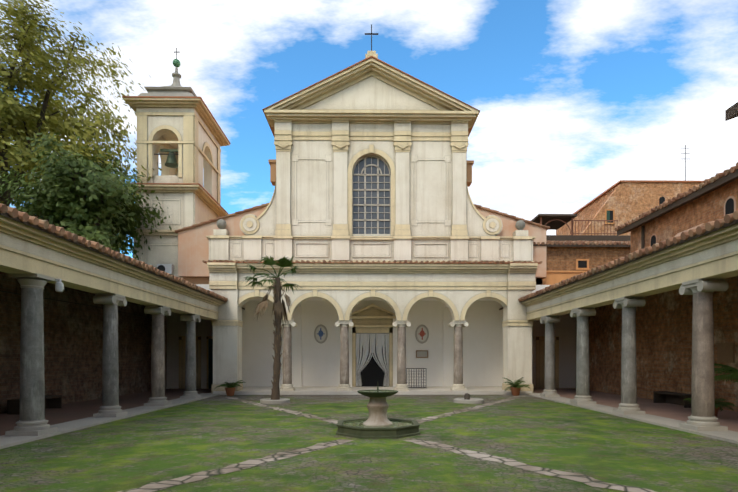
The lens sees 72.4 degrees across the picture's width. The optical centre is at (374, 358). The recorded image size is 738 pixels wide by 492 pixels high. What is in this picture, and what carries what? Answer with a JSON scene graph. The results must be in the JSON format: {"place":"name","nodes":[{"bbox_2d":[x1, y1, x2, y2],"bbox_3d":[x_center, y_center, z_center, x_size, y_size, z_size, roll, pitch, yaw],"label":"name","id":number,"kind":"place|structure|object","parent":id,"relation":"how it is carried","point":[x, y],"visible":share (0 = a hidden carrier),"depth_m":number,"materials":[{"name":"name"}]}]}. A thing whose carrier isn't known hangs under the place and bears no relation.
{"place":"outdoors","nodes":[
{"label":"outdoors","id":0,"kind":"place"},
{"bbox_2d":[117,439,353,491],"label":"path","id":1,"kind":"structure","parent":0,"point":[160,485],"depth_m":7.44,"materials":[{"name":"stone"}]},
{"bbox_2d":[219,395,337,423],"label":"path","id":2,"kind":"structure","parent":0,"point":[298,413],"depth_m":15.40,"materials":[{"name":"stone"}]},
{"bbox_2d":[0,392,737,491],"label":"ground","id":3,"kind":"structure","parent":0,"point":[182,440],"depth_m":8.84,"materials":[{"name":"green plant"}]},
{"bbox_2d":[0,6,89,206],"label":"tree","id":4,"kind":"object","parent":3,"relation":"on","point":[42,117],"visible":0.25,"depth_m":26.94,"materials":[{"name":"brown plant"}]},
{"bbox_2d":[0,0,161,210],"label":"tree leaves","id":5,"kind":"object","parent":4,"relation":"on","point":[16,113],"visible":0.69,"depth_m":25.71,"materials":[{"name":"green plant"}]},
{"bbox_2d":[10,148,144,247],"bbox_3d":[-14.422,-4.138,24.752,5.588,11.654,7.550,0,0,-1],"label":"tree","id":6,"kind":"object","parent":3,"relation":"on","point":[84,196],"visible":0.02,"depth_m":23.57,"materials":[{"name":"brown plant"}]},
{"bbox_2d":[0,126,171,259],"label":"tree leaves","id":7,"kind":"object","parent":6,"relation":"on","point":[54,209],"visible":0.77,"depth_m":22.98,"materials":[{"name":"green plant"}]},
{"bbox_2d":[0,271,166,413],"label":"back wall","id":8,"kind":"structure","parent":3,"relation":"on","point":[73,342],"depth_m":18.08,"materials":[{"name":"brick"}]},
{"bbox_2d":[2,291,150,317],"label":"ceiling beam","id":9,"kind":"structure","parent":8,"relation":"attached to","point":[78,303],"depth_m":18.16,"materials":[{"name":"wood"}]},
{"bbox_2d":[0,389,211,435],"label":"portico floor","id":10,"kind":"structure","parent":3,"relation":"on","point":[74,411],"depth_m":15.94,"materials":[{"name":"grey stone"}]},
{"bbox_2d":[133,108,219,277],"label":"tower walls","id":11,"kind":"structure","parent":3,"relation":"on","point":[182,210],"depth_m":27.82,"materials":[{"name":"beige paint"}]},
{"bbox_2d":[157,264,173,274],"bbox_3d":[-11.441,-4.839,27.514,0.800,0.550,0.300,0,0,-1],"label":"ac unit","id":12,"kind":"object","parent":11,"relation":"attached to","point":[169,268],"visible":0.64,"depth_m":27.37,"materials":[{"name":"white metal"}]},
{"bbox_2d":[157,265,164,271],"bbox_3d":[-11.589,-4.834,27.350,0.440,0.440,0.020,0,0,-1],"label":"fan","id":13,"kind":"object","parent":12,"relation":"attached to","point":[161,267],"visible":0.6,"depth_m":27.34,"materials":[{"name":"grey metal"}]},
{"bbox_2d":[160,149,177,167],"bbox_3d":[-11.498,-11.289,28.360,0.861,0.910,0.847,0,0,-45],"label":"bell","id":14,"kind":"object","parent":11,"relation":"attached to","point":[171,161],"visible":0.98,"depth_m":28.24,"materials":[{"name":"green metal"}]},
{"bbox_2d":[124,98,229,235],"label":"tower trim","id":15,"kind":"structure","parent":11,"relation":"attached to","point":[189,142],"depth_m":27.75,"materials":[{"name":"beige stone"}]},
{"bbox_2d":[122,96,230,213],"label":"tower tile strips","id":16,"kind":"object","parent":15,"relation":"on","point":[211,115],"visible":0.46,"depth_m":27.36,"materials":[{"name":"brown tile"}]},
{"bbox_2d":[138,67,195,95],"bbox_3d":[-11.575,-15.554,30.212,3.400,2.800,5.100,0,0,-1],"label":"tower roof cap","id":17,"kind":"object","parent":16,"relation":"on","point":[175,88],"depth_m":28.16,"materials":[{"name":"grey stone"}]},
{"bbox_2d":[173,59,180,66],"bbox_3d":[-11.565,-17.194,29.413,0.433,0.480,0.422,0,0,-1],"label":"finial ball","id":18,"kind":"object","parent":17,"relation":"on","point":[176,63],"visible":0.94,"depth_m":29.28,"materials":[{"name":"green metal"}]},
{"bbox_2d":[7,391,690,414],"bbox_3d":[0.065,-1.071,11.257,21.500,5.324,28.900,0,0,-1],"label":"bench","id":19,"kind":"object","parent":3,"relation":"on","point":[55,401],"visible":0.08,"depth_m":16.18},
{"bbox_2d":[183,277,541,284],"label":"roof","id":20,"kind":"structure","parent":3,"relation":"on","point":[199,280],"depth_m":27.24,"materials":[{"name":"paint"}]},
{"bbox_2d":[5,274,728,435],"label":"colonnade capitals","id":21,"kind":"object","parent":3,"relation":"on","point":[43,427],"visible":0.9,"depth_m":13.46,"materials":[{"name":"grey stone"}]},
{"bbox_2d":[55,279,63,291],"bbox_3d":[-6.862,-1.584,10.970,0.170,0.280,0.170,0,0,-1],"label":"lamp","id":22,"kind":"object","parent":21,"relation":"attached to","point":[59,285],"visible":1,"depth_m":10.92,"materials":[{"name":"white glass"}]},
{"bbox_2d":[0,212,244,309],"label":"roof tiles","id":23,"kind":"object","parent":21,"relation":"on","point":[7,215],"depth_m":11.70,"materials":[{"name":"brown stone"}]},
{"bbox_2d":[20,288,589,420],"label":"columns","id":24,"kind":"structure","parent":21,"relation":"on","point":[32,393],"depth_m":10.44,"materials":[{"name":"grey stone"}]},
{"bbox_2d":[0,215,737,319],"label":"colonnade trim","id":25,"kind":"structure","parent":21,"relation":"on","point":[16,261],"depth_m":12.44,"materials":[{"name":"beige stone"}]},
{"bbox_2d":[0,232,737,311],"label":"colonnade frieze","id":26,"kind":"object","parent":25,"relation":"on","point":[7,240],"visible":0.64,"depth_m":12.42,"materials":[{"name":"beige stone"}]},
{"bbox_2d":[499,219,737,309],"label":"roof tiles","id":27,"kind":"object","parent":25,"relation":"on","point":[735,221],"depth_m":12.17,"materials":[{"name":"brown stone"}]},
{"bbox_2d":[102,304,636,405],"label":"columns","id":28,"kind":"structure","parent":21,"relation":"on","point":[110,380],"depth_m":14.28,"materials":[{"name":"grey stone"}]},
{"bbox_2d":[151,292,714,416],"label":"columns","id":29,"kind":"structure","parent":21,"relation":"attached to","point":[702,395],"depth_m":11.13,"materials":[{"name":"grey stone"}]},
{"bbox_2d":[0,393,737,448],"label":"stone curb","id":30,"kind":"structure","parent":3,"relation":"on","point":[87,422],"depth_m":12.70,"materials":[{"name":"stone"}]},
{"bbox_2d":[270,125,471,135],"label":"pediment cornice ends","id":31,"kind":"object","parent":3,"relation":"on","point":[273,129],"depth_m":27.82,"materials":[{"name":"paint"}]},
{"bbox_2d":[167,284,575,388],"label":"end walls","id":32,"kind":"structure","parent":3,"relation":"on","point":[565,328],"depth_m":26.56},
{"bbox_2d":[207,336,212,388],"bbox_3d":[-8.326,0.221,26.328,0.900,2.730,0.070,0,0,-1],"label":"door frame","id":33,"kind":"object","parent":32,"relation":"attached to","point":[209,337],"visible":0.43,"depth_m":26.29,"materials":[{"name":"brown wood"}]},
{"bbox_2d":[209,339,212,388],"bbox_3d":[-8.326,0.286,26.338,0.700,2.600,0.050,0,0,-1],"label":"green door","id":34,"kind":"structure","parent":33,"relation":"in","point":[210,363],"depth_m":26.31,"materials":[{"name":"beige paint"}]},
{"bbox_2d":[179,336,558,388],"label":"door frames","id":35,"kind":"structure","parent":32,"relation":"attached to","point":[540,361],"depth_m":26.50,"materials":[{"name":"brown wood"}]},
{"bbox_2d":[206,51,537,392],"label":"facade trim","id":36,"kind":"structure","parent":3,"relation":"on","point":[293,110],"depth_m":25.97,"materials":[{"name":"beige stone"}]},
{"bbox_2d":[154,24,377,154],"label":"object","id":37,"kind":"object","parent":36,"relation":"on","point":[371,34],"visible":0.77,"depth_m":26.32,"materials":[{"name":"grey metal"}]},
{"bbox_2d":[178,206,545,277],"bbox_3d":[-0.635,-6.339,27.160,19.700,3.950,0.380,0,0,-1],"label":"aisle","id":38,"kind":"object","parent":36,"relation":"attached to","point":[193,248],"visible":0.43,"depth_m":26.87,"materials":[{"name":"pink paint"}]},
{"bbox_2d":[262,56,479,137],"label":"roof tiles","id":39,"kind":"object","parent":36,"relation":"on","point":[367,58],"depth_m":25.81,"materials":[{"name":"ceramic"}]},
{"bbox_2d":[268,159,473,186],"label":"brackets","id":40,"kind":"object","parent":36,"relation":"attached to","point":[272,163],"visible":0.52,"depth_m":27.32,"materials":[{"name":"paint"}]},
{"bbox_2d":[217,219,524,229],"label":"stone balls","id":41,"kind":"object","parent":36,"relation":"on","point":[222,224],"visible":0.94,"depth_m":26.53},
{"bbox_2d":[352,155,390,233],"bbox_3d":[-0.180,-8.604,26.730,2.130,4.260,0.070,0,0,-1],"label":"window frame","id":42,"kind":"object","parent":36,"relation":"attached to","point":[371,190],"visible":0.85,"depth_m":26.70,"materials":[{"name":"grey metal"}]},
{"bbox_2d":[353,157,389,233],"bbox_3d":[-0.181,-8.624,26.770,2.140,4.320,0.030,0,0,-1],"label":"window glass","id":43,"kind":"object","parent":42,"relation":"in","point":[368,194],"depth_m":26.75,"materials":[{"name":"grey glass"}]},
{"bbox_2d":[205,262,540,263],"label":"tiled portico roof","id":44,"kind":"structure","parent":36,"relation":"on","point":[386,262],"depth_m":22.61,"materials":[{"name":"brown tile"}]},
{"bbox_2d":[280,320,468,390],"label":"portico capitals","id":45,"kind":"object","parent":36,"relation":"attached to","point":[347,387],"visible":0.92,"depth_m":23.01,"materials":[{"name":"white stone"}]},
{"bbox_2d":[260,398,483,403],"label":"planter rings","id":46,"kind":"object","parent":3,"relation":"on","point":[456,400],"visible":0.98,"depth_m":18.24,"materials":[{"name":"stone"}]},
{"bbox_2d":[271,277,281,399],"bbox_3d":[-3.644,-0.696,18.622,0.391,4.563,0.361,0,0,-1],"label":"palm trunk","id":47,"kind":"object","parent":46,"relation":"on","point":[275,394],"visible":0.88,"depth_m":18.55,"materials":[{"name":"brown plant"}]},
{"bbox_2d":[243,256,301,292],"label":"palm fronds","id":48,"kind":"object","parent":47,"relation":"on","point":[283,262],"visible":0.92,"depth_m":18.54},
{"bbox_2d":[253,278,292,390],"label":"dead palm fronds","id":49,"kind":"object","parent":47,"relation":"attached to","point":[279,306],"visible":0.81,"depth_m":18.51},
{"bbox_2d":[464,393,469,399],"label":"stone block","id":50,"kind":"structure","parent":46,"relation":"on","point":[466,396],"depth_m":18.62,"materials":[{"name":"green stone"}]},
{"bbox_2d":[242,298,502,386],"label":"porch wall","id":51,"kind":"structure","parent":3,"relation":"on","point":[315,363],"depth_m":26.43,"materials":[{"name":"white paint"}]},
{"bbox_2d":[356,333,373,385],"bbox_3d":[-0.531,0.086,26.393,0.930,2.760,0.155,0,0,-1],"label":"curtain","id":52,"kind":"object","parent":51,"relation":"hanging from","point":[362,339],"visible":0.98,"depth_m":26.38,"materials":[{"name":"white fabric"}]},
{"bbox_2d":[314,324,428,343],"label":"medallion frames","id":53,"kind":"structure","parent":51,"relation":"attached to","point":[325,339],"depth_m":26.40,"materials":[{"name":"stone"}]},
{"bbox_2d":[316,326,426,341],"bbox_3d":[-0.176,-1.264,26.375,5.840,0.800,0.040,0,0,-1],"label":"oval medallion","id":54,"kind":"object","parent":53,"relation":"attached to","point":[324,335],"visible":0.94,"depth_m":26.36,"materials":[{"name":"stone"}]},
{"bbox_2d":[317,328,324,339],"bbox_3d":[-2.825,-1.274,26.317,0.400,0.620,0.020,0,0,-1],"label":"cross emblem","id":55,"kind":"object","parent":54,"relation":"attached to","point":[320,333],"visible":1,"depth_m":26.31,"materials":[{"name":"blue paint"}]},
{"bbox_2d":[418,328,425,339],"bbox_3d":[2.474,-1.274,26.384,0.400,0.620,0.020,0,0,-1],"label":"cross emblem","id":56,"kind":"object","parent":54,"relation":"attached to","point":[422,333],"visible":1,"depth_m":26.37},
{"bbox_2d":[349,304,396,386],"bbox_3d":[-0.125,-0.674,26.321,2.860,4.320,0.270,0,0,-1],"label":"door frame","id":57,"kind":"object","parent":51,"relation":"attached to","point":[372,318],"visible":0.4,"depth_m":26.33,"materials":[{"name":"beige stone"}]},
{"bbox_2d":[356,335,388,386],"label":"fold","id":58,"kind":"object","parent":57,"relation":"in","point":[372,373],"depth_m":26.44,"materials":[{"name":"grey fabric"}]},
{"bbox_2d":[371,333,388,385],"bbox_3d":[0.279,0.086,26.404,0.930,2.760,0.155,0,0,-1],"label":"curtain","id":59,"kind":"object","parent":51,"relation":"hanging from","point":[382,339],"visible":0.98,"depth_m":26.39,"materials":[{"name":"white fabric"}]},
{"bbox_2d":[416,350,427,357],"bbox_3d":[2.473,-0.214,26.469,0.640,0.400,0.060,0,0,-1],"label":"plaque frame","id":60,"kind":"object","parent":51,"relation":"attached to","point":[421,350],"visible":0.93,"depth_m":26.44,"materials":[{"name":"grey stone"}]},
{"bbox_2d":[417,351,426,356],"bbox_3d":[2.474,-0.214,26.439,0.540,0.300,0.020,0,0,-1],"label":"plaque","id":61,"kind":"object","parent":60,"relation":"in","point":[421,353],"visible":1,"depth_m":26.43,"materials":[{"name":"grey stone"}]},
{"bbox_2d":[213,386,531,394],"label":"step","id":62,"kind":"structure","parent":3,"relation":"on","point":[471,390],"depth_m":22.67,"materials":[{"name":"stone"}]},
{"bbox_2d":[283,327,462,383],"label":"column shafts","id":63,"kind":"object","parent":62,"relation":"on","point":[401,356],"visible":1,"depth_m":23.09,"materials":[{"name":"grey stone"}]},
{"bbox_2d":[406,368,425,388],"bbox_3d":[2.022,0.986,24.583,0.974,1.000,0.030,0,0,-1],"label":"grille","id":64,"kind":"object","parent":62,"relation":"on","point":[416,387],"visible":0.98,"depth_m":24.57,"materials":[{"name":"grey metal"}]},
{"bbox_2d":[336,418,419,438],"bbox_3d":[0.066,1.531,11.157,1.811,0.210,1.811,0,0,-1],"label":"fountain basin","id":65,"kind":"object","parent":3,"relation":"on","point":[378,432],"visible":0.79,"depth_m":10.40,"materials":[{"name":"stone"}]},
{"bbox_2d":[363,397,392,425],"bbox_3d":[0.066,1.206,11.157,0.680,0.700,0.680,0,0,-1],"label":"fountain pedestal","id":66,"kind":"object","parent":65,"relation":"on","point":[377,408],"visible":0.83,"depth_m":10.97,"materials":[{"name":"stone"}]},
{"bbox_2d":[357,387,397,397],"bbox_3d":[0.066,0.686,11.157,0.920,0.340,0.920,0,0,-1],"label":"fountain bowl","id":67,"kind":"object","parent":66,"relation":"on","point":[377,394],"visible":0.96,"depth_m":10.86,"materials":[{"name":"stone"}]},
{"bbox_2d":[343,390,412,426],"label":"fountain water","id":68,"kind":"structure","parent":65,"relation":"on","point":[359,423],"depth_m":11.21,"materials":[{"name":"green liquid"}]},
{"bbox_2d":[225,387,719,417],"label":"plant pots","id":69,"kind":"object","parent":3,"relation":"on","point":[515,391],"visible":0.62,"depth_m":21.78,"materials":[{"name":"ceramic"}]},
{"bbox_2d":[216,377,735,410],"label":"potted plants","id":70,"kind":"object","parent":69,"relation":"in","point":[516,384],"visible":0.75,"depth_m":21.68,"materials":[{"name":"green plant"}]},
{"bbox_2d":[535,273,580,284],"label":"terrace building","id":71,"kind":"structure","parent":3,"relation":"on","point":[551,278],"depth_m":27.48,"materials":[{"name":"paint"}]},
{"bbox_2d":[546,271,586,272],"bbox_3d":[12.386,-4.714,27.488,9.950,0.100,0.090,0,0,-1],"label":"terrace ledge","id":72,"kind":"object","parent":71,"relation":"attached to","point":[565,271],"depth_m":27.43,"materials":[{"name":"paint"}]},
{"bbox_2d":[546,247,630,270],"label":"building wall","id":73,"kind":"structure","parent":71,"relation":"on","point":[561,258],"depth_m":27.52,"materials":[{"name":"brick"}]},
{"bbox_2d":[533,244,630,245],"bbox_3d":[12.408,-6.284,27.789,10.300,0.520,1.450,0,0,-1],"label":"roof eave","id":74,"kind":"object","parent":73,"relation":"on","point":[581,245],"depth_m":27.05,"materials":[{"name":"brown tile"}]},
{"bbox_2d":[546,235,630,246],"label":"terrace fascia","id":75,"kind":"structure","parent":73,"relation":"attached to","point":[589,237],"depth_m":29.62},
{"bbox_2d":[531,214,576,229],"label":"pergola roof","id":76,"kind":"structure","parent":75,"relation":"on","point":[555,224],"depth_m":30.23,"materials":[{"name":"brown wood"}]},
{"bbox_2d":[540,217,617,234],"bbox_3d":[12.038,-7.764,29.744,4.590,1.100,0.090,0,0,-1],"label":"terrace rail","id":77,"kind":"object","parent":75,"relation":"on","point":[588,233],"visible":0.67,"depth_m":29.72,"materials":[{"name":"brown metal"}]},
{"bbox_2d":[556,182,699,234],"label":"tall building","id":78,"kind":"structure","parent":3,"relation":"on","point":[627,201],"depth_m":37.21,"materials":[{"name":"brick"}]},
{"bbox_2d":[576,209,614,269],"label":"window surrounds","id":79,"kind":"object","parent":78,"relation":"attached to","point":[587,260],"visible":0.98,"depth_m":27.46,"materials":[{"name":"paint"}]},
{"bbox_2d":[578,261,586,267],"bbox_3d":[11.311,-5.114,27.515,0.500,0.400,0.030,0,0,-1],"label":"terrace window","id":80,"kind":"structure","parent":79,"relation":"attached to","point":[582,264],"depth_m":27.50,"materials":[{"name":"black glass"}]},
{"bbox_2d":[607,211,609,222],"bbox_3d":[17.171,-10.414,37.117,0.220,0.860,0.025,0,0,-1],"label":"shutter","id":81,"kind":"object","parent":78,"relation":"attached to","point":[608,215],"visible":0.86,"depth_m":37.10,"materials":[{"name":"green wood"}]},
{"bbox_2d":[573,180,703,213],"bbox_3d":[25.808,-13.024,43.733,15.700,0.120,13.100,0,0,-1],"label":"roof edge","id":82,"kind":"object","parent":78,"relation":"attached to","point":[618,183],"visible":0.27,"depth_m":37.22,"materials":[{"name":"brown tile"}]},
{"bbox_2d":[681,145,689,180],"bbox_3d":[23.248,-14.464,37.766,0.630,3.000,0.030,0,0,-1],"label":"antenna","id":83,"kind":"object","parent":78,"relation":"on","point":[685,153],"visible":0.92,"depth_m":37.75,"materials":[{"name":"grey metal"}]},
{"bbox_2d":[576,276,737,411],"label":"back wall","id":84,"kind":"structure","parent":3,"relation":"on","point":[663,341],"depth_m":18.80,"materials":[{"name":"brick"}]},
{"bbox_2d":[717,343,734,362],"bbox_3d":[10.743,-0.164,15.442,0.040,0.600,0.700,0,0,-1],"label":"wall panel","id":85,"kind":"object","parent":84,"relation":"attached to","point":[725,352],"visible":1,"depth_m":15.40,"materials":[{"name":"brown wood"}]},
{"bbox_2d":[631,179,737,252],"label":"brick wall","id":86,"kind":"structure","parent":3,"relation":"on","point":[706,208],"depth_m":17.27,"materials":[{"name":"brown brick"}]},
{"bbox_2d":[0,162,737,301],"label":"roof tiles","id":87,"kind":"object","parent":86,"relation":"on","point":[73,237],"visible":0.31,"depth_m":15.35,"materials":[{"name":"brown tile"}]},
{"bbox_2d":[641,226,644,248],"bbox_3d":[10.626,-4.254,19.991,0.111,1.980,0.111,0,0,-23],"label":"drain pipe","id":88,"kind":"object","parent":86,"relation":"attached to","point":[642,237],"visible":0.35,"depth_m":19.95,"materials":[{"name":"brown metal"}]},
{"bbox_2d":[617,169,737,234],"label":"wing roof","id":89,"kind":"structure","parent":86,"relation":"on","point":[713,186],"depth_m":16.93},
{"bbox_2d":[675,223,703,236],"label":"roof tiles","id":90,"kind":"object","parent":86,"relation":"attached to","point":[678,234],"visible":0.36,"depth_m":17.15,"materials":[{"name":"beige paint"}]},
{"bbox_2d":[651,198,733,245],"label":"wing windows","id":91,"kind":"structure","parent":86,"relation":"attached to","point":[729,207],"depth_m":15.34,"materials":[{"name":"black glass"}]},
{"bbox_2d":[650,196,735,246],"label":"window frames","id":92,"kind":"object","parent":86,"relation":"attached to","point":[733,198],"visible":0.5,"depth_m":15.43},
{"bbox_2d":[0,0,737,257],"label":"sky","id":93,"kind":"structure","parent":0,"point":[575,99],"materials":[{"name":"blue"}]},
{"bbox_2d":[209,76,534,383],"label":"facade walls","id":94,"kind":"structure","parent":0,"point":[310,197],"depth_m":26.39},
{"bbox_2d":[417,395,529,422],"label":"path","id":95,"kind":"structure","parent":0,"point":[429,418],"depth_m":15.69,"materials":[{"name":"stone"}]},
{"bbox_2d":[403,439,655,491],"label":"path","id":96,"kind":"structure","parent":0,"point":[588,480],"depth_m":7.44,"materials":[{"name":"stone"}]},
{"bbox_2d":[533,388,737,431],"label":"portico floor","id":97,"kind":"structure","parent":0,"point":[728,419],"depth_m":16.27,"materials":[{"name":"grey stone"}]},
{"bbox_2d":[714,363,737,382],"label":"palm","id":98,"kind":"object","parent":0,"point":[731,370],"visible":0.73,"depth_m":12.21,"materials":[{"name":"green plant"}]},
{"bbox_2d":[725,102,737,120],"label":"eave","id":99,"kind":"object","parent":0,"point":[731,112],"visible":1,"depth_m":14.05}
]}

